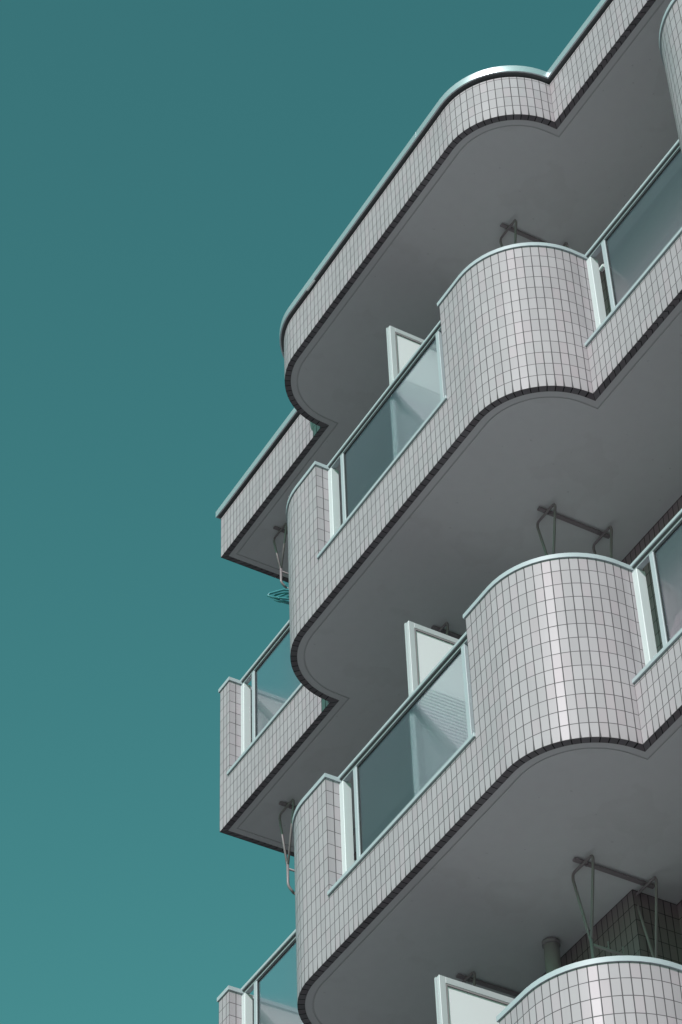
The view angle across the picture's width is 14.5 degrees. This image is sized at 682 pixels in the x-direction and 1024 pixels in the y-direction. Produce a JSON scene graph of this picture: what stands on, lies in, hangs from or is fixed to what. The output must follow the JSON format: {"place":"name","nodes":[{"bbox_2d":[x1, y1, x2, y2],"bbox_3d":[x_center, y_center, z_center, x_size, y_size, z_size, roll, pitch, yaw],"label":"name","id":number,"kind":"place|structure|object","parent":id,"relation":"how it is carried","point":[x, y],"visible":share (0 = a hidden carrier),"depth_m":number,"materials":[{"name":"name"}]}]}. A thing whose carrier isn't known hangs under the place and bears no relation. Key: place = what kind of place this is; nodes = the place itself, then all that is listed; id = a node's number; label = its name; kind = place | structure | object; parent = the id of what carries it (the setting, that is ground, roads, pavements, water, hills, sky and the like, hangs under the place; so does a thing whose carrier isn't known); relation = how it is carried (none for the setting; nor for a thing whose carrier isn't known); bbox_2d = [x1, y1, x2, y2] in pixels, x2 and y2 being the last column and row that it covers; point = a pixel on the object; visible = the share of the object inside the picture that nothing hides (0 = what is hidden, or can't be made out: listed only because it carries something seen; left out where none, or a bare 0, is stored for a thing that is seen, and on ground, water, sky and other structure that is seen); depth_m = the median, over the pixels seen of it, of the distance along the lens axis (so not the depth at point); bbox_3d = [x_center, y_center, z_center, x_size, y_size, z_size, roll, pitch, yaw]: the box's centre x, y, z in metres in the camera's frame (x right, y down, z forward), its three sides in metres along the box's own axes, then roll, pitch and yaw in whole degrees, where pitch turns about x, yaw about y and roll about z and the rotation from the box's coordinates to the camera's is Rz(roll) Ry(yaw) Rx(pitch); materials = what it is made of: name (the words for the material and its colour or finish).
{"place":"outdoors","nodes":[
{"label":"outdoors","id":0,"kind":"place"},
{"bbox_2d":[0,0,600,1023],"label":"sky","id":1,"kind":"structure","parent":0,"point":[174,174],"materials":[{"name":"teal"}]},
{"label":"pavement","id":2,"kind":"structure","parent":0,"visible":0},
{"bbox_2d":[216,0,681,1023],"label":"apartment building","id":3,"kind":"structure","parent":2,"relation":"on","point":[468,394],"depth_m":16.22,"materials":[{"name":"tile"}]},
{"bbox_2d":[273,523,288,588],"bbox_3d":[-0.270,0.412,20.178,0.530,0.603,0.214,21,-50,-22],"label":"laundry bracket","id":4,"kind":"object","parent":3,"relation":"attached to","point":[279,530],"visible":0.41,"depth_m":20.14,"materials":[{"name":"metal"}]},
{"bbox_2d":[267,583,288,599],"bbox_3d":[-0.394,0.589,19.843,0.310,0.167,0.018,6,-46,-6],"label":"clothes hanger","id":5,"kind":"object","parent":4,"relation":"hanging from","point":[275,597],"visible":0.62,"depth_m":19.79,"materials":[{"name":"teal plastic"}]},
{"bbox_2d":[274,587,288,602],"bbox_3d":[-0.362,0.615,19.871,0.310,0.167,0.018,5,-45,-20],"label":"clothes hanger","id":6,"kind":"object","parent":4,"relation":"hanging from","point":[282,601],"visible":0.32,"depth_m":19.80,"materials":[{"name":"teal plastic"}]},
{"bbox_2d":[279,799,296,894],"bbox_3d":[-0.181,2.345,18.242,0.530,0.754,0.214,21,-50,-22],"label":"laundry bracket","id":7,"kind":"object","parent":3,"relation":"attached to","point":[293,808],"visible":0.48,"depth_m":18.21,"materials":[{"name":"metal"}]},
{"bbox_2d":[431,622,461,638],"bbox_3d":[0.823,1.086,17.031,0.530,0.754,0.214,21,-50,-22],"label":"laundry bracket","id":8,"kind":"object","parent":3,"relation":"attached to","point":[444,631],"visible":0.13,"depth_m":17.20,"materials":[{"name":"metal"}]},
{"bbox_2d":[456,971,519,996],"bbox_3d":[0.900,2.990,15.116,0.530,0.754,0.214,21,-50,-22],"label":"laundry bracket","id":9,"kind":"object","parent":3,"relation":"attached to","point":[473,980],"visible":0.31,"depth_m":15.34,"materials":[{"name":"metal"}]},
{"bbox_2d":[499,219,567,247],"bbox_3d":[1.331,-1.610,18.126,0.530,0.754,0.214,21,-50,-22],"label":"laundry bracket","id":10,"kind":"object","parent":3,"relation":"attached to","point":[515,231],"visible":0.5,"depth_m":18.32,"materials":[{"name":"metal"}]},
{"bbox_2d":[536,503,612,557],"bbox_3d":[1.451,0.327,16.303,0.530,0.754,0.214,21,-50,-22],"label":"laundry bracket","id":11,"kind":"object","parent":3,"relation":"attached to","point":[601,534],"visible":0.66,"depth_m":16.51,"materials":[{"name":"metal"}]},
{"bbox_2d":[599,264,604,272],"bbox_3d":[1.567,-1.436,17.034,0.032,0.032,0.380,21,-50,-22],"label":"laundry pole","id":12,"kind":"object","parent":3,"relation":"attached to","point":[602,268],"visible":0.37,"depth_m":16.92,"materials":[{"name":"metal"}]},
{"bbox_2d":[571,854,657,958],"bbox_3d":[1.503,2.234,14.389,0.530,0.754,0.214,21,-50,-22],"label":"laundry bracket","id":13,"kind":"object","parent":3,"relation":"attached to","point":[593,866],"visible":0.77,"depth_m":14.51,"materials":[{"name":"metal"}]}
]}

